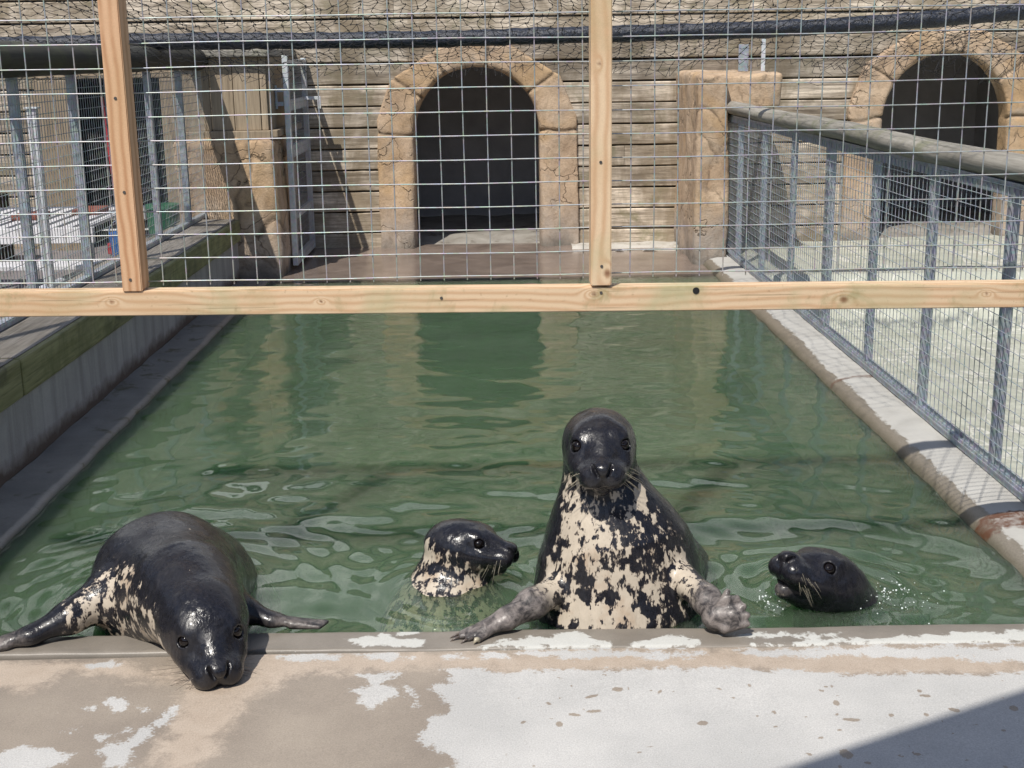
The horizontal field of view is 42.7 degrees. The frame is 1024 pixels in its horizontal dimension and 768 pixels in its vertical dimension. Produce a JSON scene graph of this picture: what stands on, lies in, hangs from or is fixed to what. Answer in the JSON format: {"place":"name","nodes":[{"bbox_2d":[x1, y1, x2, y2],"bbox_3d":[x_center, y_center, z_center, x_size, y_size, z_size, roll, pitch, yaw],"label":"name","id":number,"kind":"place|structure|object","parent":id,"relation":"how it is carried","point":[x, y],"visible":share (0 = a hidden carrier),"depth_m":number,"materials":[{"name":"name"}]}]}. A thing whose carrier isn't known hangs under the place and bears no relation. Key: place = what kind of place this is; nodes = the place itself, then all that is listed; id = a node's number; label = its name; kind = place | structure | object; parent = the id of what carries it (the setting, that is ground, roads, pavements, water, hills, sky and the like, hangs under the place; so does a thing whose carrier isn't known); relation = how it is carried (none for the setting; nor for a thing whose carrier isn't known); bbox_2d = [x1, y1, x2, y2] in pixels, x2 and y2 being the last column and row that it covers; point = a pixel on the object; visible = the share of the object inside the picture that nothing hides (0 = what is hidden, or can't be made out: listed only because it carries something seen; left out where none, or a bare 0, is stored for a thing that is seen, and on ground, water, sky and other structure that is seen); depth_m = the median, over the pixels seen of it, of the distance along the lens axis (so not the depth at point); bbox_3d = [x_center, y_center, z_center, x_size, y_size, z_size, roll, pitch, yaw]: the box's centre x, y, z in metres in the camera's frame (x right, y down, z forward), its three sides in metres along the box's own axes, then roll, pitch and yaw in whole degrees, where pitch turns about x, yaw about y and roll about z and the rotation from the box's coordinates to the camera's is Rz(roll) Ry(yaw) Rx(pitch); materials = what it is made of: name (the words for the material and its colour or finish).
{"place":"outdoors","nodes":[
{"label":"outdoors","id":0,"kind":"place"},
{"bbox_2d":[0,193,14,261],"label":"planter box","id":1,"kind":"object","parent":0,"point":[9,247],"visible":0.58,"depth_m":10.03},
{"bbox_2d":[0,230,149,288],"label":"yard paving","id":2,"kind":"structure","parent":0,"point":[103,245],"depth_m":10.32,"materials":[{"name":"grey concrete"}]},
{"bbox_2d":[23,107,55,287],"bbox_3d":[-2.570,-0.876,7.190,0.070,1.260,0.070,-1,14,-1],"label":"scaffold pole","id":3,"kind":"object","parent":2,"relation":"on","point":[42,198],"visible":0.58,"depth_m":7.14,"materials":[{"name":"silver metal"}]},
{"bbox_2d":[39,258,107,287],"bbox_3d":[-2.660,-0.418,6.917,0.069,0.122,2.523,1,14,7],"label":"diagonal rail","id":4,"kind":"object","parent":3,"relation":"attached to","point":[57,280],"visible":0.05,"depth_m":7.53,"materials":[{"name":"metal"}]},
{"bbox_2d":[0,260,103,275],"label":"slatted bench","id":5,"kind":"object","parent":2,"relation":"on","point":[38,263],"visible":0.19,"depth_m":7.52,"materials":[{"name":"white paint"}]},
{"bbox_2d":[0,205,145,258],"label":"slatted table","id":6,"kind":"object","parent":2,"relation":"on","point":[50,221],"visible":0.34,"depth_m":7.88,"materials":[{"name":"white paint"}]},
{"bbox_2d":[11,211,49,220],"bbox_3d":[-3.018,-1.057,8.221,0.170,0.034,0.250,-1,14,-1],"label":"paving brick","id":7,"kind":"object","parent":6,"relation":"on","point":[12,216],"visible":0.24,"depth_m":8.10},
{"bbox_2d":[72,205,108,214],"bbox_3d":[-2.722,-1.123,8.467,0.170,0.034,0.250,-1,14,-1],"label":"paving brick","id":8,"kind":"object","parent":6,"relation":"on","point":[94,208],"visible":0.45,"depth_m":8.40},
{"bbox_2d":[101,99,113,253],"bbox_3d":[-3.139,-1.664,10.420,0.207,1.223,0.385,-3,14,-9],"label":"red broom","id":9,"kind":"object","parent":2,"relation":"on","point":[110,250],"visible":0.3,"depth_m":10.42,"materials":[{"name":"plastic"}]},
{"bbox_2d":[108,221,118,256],"bbox_3d":[-2.733,-0.969,9.304,0.247,0.422,0.240,-1,14,-1],"label":"blue bucket","id":10,"kind":"object","parent":2,"relation":"on","point":[116,247],"visible":0.18,"depth_m":9.21,"materials":[{"name":"plastic"}]},
{"bbox_2d":[145,202,179,236],"bbox_3d":[-2.727,-1.205,10.275,0.280,0.410,0.280,-1,14,-1],"label":"green bin","id":11,"kind":"object","parent":2,"relation":"on","point":[162,215],"visible":0.35,"depth_m":10.16,"materials":[{"name":"plastic"}]},
{"bbox_2d":[727,235,1023,480],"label":"pen floor","id":12,"kind":"structure","parent":0,"point":[805,265],"depth_m":8.99,"materials":[{"name":"beige concrete"}]},
{"bbox_2d":[0,0,1023,248],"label":"seal house","id":13,"kind":"structure","parent":12,"relation":"on","point":[334,168],"depth_m":10.69,"materials":[{"name":"beige stone"}]},
{"bbox_2d":[33,70,180,250],"bbox_3d":[-3.179,-2.087,11.358,1.450,1.650,1.660,-1,14,-1],"label":"store doorway","id":14,"kind":"structure","parent":13,"relation":"attached to","point":[102,162],"depth_m":10.65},
{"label":"pool water","id":15,"kind":"structure","parent":0,"visible":0},
{"bbox_2d":[380,518,518,631],"bbox_3d":[-0.201,0.678,4.051,0.450,0.568,0.656,-1,14,-1],"label":"grey seal","id":16,"kind":"object","parent":15,"relation":"in","point":[449,584],"visible":0.52,"depth_m":3.88,"materials":[{"name":"black"}]},
{"bbox_2d":[450,407,750,643],"bbox_3d":[0.237,0.458,3.968,0.828,0.903,1.126,-1,14,-1],"label":"grey seal","id":17,"kind":"object","parent":15,"relation":"in","point":[621,547],"visible":0.77,"depth_m":3.58,"materials":[{"name":"black"}]},
{"bbox_2d":[760,547,926,627],"bbox_3d":[1.061,0.685,3.942,0.421,0.570,0.821,9,17,34],"label":"grey seal","id":18,"kind":"object","parent":15,"relation":"in","point":[820,587],"visible":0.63,"depth_m":3.68,"materials":[{"name":"black"}]},
{"bbox_2d":[759,572,944,623],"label":"splash droplets","id":19,"kind":"object","parent":15,"relation":"on","point":[860,608],"visible":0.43,"depth_m":3.75,"materials":[{"name":"white liquid"}]},
{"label":"paving","id":20,"kind":"structure","parent":0,"visible":0},
{"bbox_2d":[0,219,240,487],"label":"retaining wall","id":21,"kind":"structure","parent":20,"relation":"on","point":[60,376],"depth_m":5.78,"materials":[{"name":"concrete"}]},
{"bbox_2d":[0,40,215,331],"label":"yard fence","id":22,"kind":"object","parent":21,"relation":"on","point":[37,57],"visible":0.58,"depth_m":6.58,"materials":[{"name":"metal"}]},
{"bbox_2d":[0,0,1023,89],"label":"bird netting","id":23,"kind":"object","parent":22,"relation":"attached to","point":[552,35],"visible":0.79,"depth_m":6.82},
{"bbox_2d":[0,3,1023,49],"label":"rolled net","id":24,"kind":"object","parent":22,"relation":"on","point":[961,16],"visible":0.62,"depth_m":7.99,"materials":[{"name":"black fabric"}]},
{"bbox_2d":[0,642,1023,767],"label":"deck","id":25,"kind":"structure","parent":20,"relation":"on","point":[933,705],"depth_m":3.10,"materials":[{"name":"concrete"}]},
{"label":"ground","id":26,"kind":"structure","parent":0,"visible":0},
{"bbox_2d":[47,310,930,636],"bbox_3d":[-0.054,0.671,6.531,3.800,1.300,6.550,-1,14,-1],"label":"pool basin","id":27,"kind":"object","parent":26,"relation":"on","point":[333,468],"visible":0.45,"depth_m":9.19,"materials":[{"name":"green liquid"}]},
{"bbox_2d":[0,278,271,634],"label":"pool ledge","id":28,"kind":"object","parent":27,"relation":"on","point":[70,496],"visible":0.88,"depth_m":5.53,"materials":[{"name":"concrete"}]},
{"bbox_2d":[240,243,719,285],"bbox_3d":[-0.368,-0.896,10.016,4.100,0.074,2.020,-1,14,-1],"label":"wet ledge","id":29,"kind":"object","parent":27,"relation":"on","point":[455,265],"visible":0.59,"depth_m":9.89,"materials":[{"name":"concrete"}]},
{"bbox_2d":[173,132,300,277],"bbox_3d":[-2.050,-1.379,10.082,0.764,1.094,1.331,-1,14,-1],"label":"rock pillar","id":30,"kind":"object","parent":29,"relation":"on","point":[239,176],"visible":0.52,"depth_m":9.43,"materials":[{"name":"beige stone"}]},
{"bbox_2d":[178,49,301,139],"bbox_3d":[-2.066,-2.204,9.918,0.750,0.630,1.310,-1,14,-1],"label":"board box","id":31,"kind":"object","parent":30,"relation":"on","point":[258,127],"visible":0.6,"depth_m":9.37,"materials":[{"name":"beige wood"}]},
{"bbox_2d":[274,55,320,265],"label":"steel gate","id":32,"kind":"structure","parent":29,"relation":"on","point":[304,145],"depth_m":10.01,"materials":[{"name":"grey metal"}]},
{"bbox_2d":[571,241,677,251],"bbox_3d":[1.080,-1.134,10.762,1.180,0.048,0.400,-1,14,-1],"label":"pale step","id":33,"kind":"object","parent":29,"relation":"on","point":[644,244],"visible":0.46,"depth_m":10.73,"materials":[{"name":"beige concrete"}]},
{"bbox_2d":[674,70,782,264],"bbox_3d":[1.672,-1.689,10.245,0.674,1.503,1.180,-1,14,-1],"label":"rock pillar","id":34,"kind":"object","parent":29,"relation":"on","point":[714,95],"visible":0.83,"depth_m":9.72,"materials":[{"name":"beige stone"}]},
{"bbox_2d":[738,39,765,70],"bbox_3d":[1.818,-2.493,9.926,0.202,0.240,0.015,-1,14,-1],"label":"latch bracket","id":35,"kind":"object","parent":34,"relation":"on","point":[742,66],"visible":0.74,"depth_m":9.92,"materials":[{"name":"metal"}]},
{"bbox_2d":[0,624,1023,660],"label":"coping","id":36,"kind":"object","parent":27,"relation":"on","point":[84,647],"visible":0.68,"depth_m":3.46,"materials":[{"name":"grey concrete"}]},
{"bbox_2d":[0,511,328,690],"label":"grey seal","id":37,"kind":"object","parent":36,"relation":"on","point":[196,598],"visible":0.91,"depth_m":3.46,"materials":[{"name":"black"}]},
{"bbox_2d":[703,257,1023,624],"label":"pool kerb","id":38,"kind":"structure","parent":27,"relation":"on","point":[932,512],"depth_m":5.29,"materials":[{"name":"grey concrete"}]},
{"bbox_2d":[726,101,1023,502],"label":"pen fence","id":39,"kind":"object","parent":38,"relation":"on","point":[989,461],"visible":0.78,"depth_m":5.70,"materials":[{"name":"metal"}]},
{"bbox_2d":[0,0,1023,316],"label":"timber frame","id":40,"kind":"object","parent":39,"relation":"attached to","point":[136,294],"visible":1,"depth_m":3.64,"materials":[{"name":"brown wood"}]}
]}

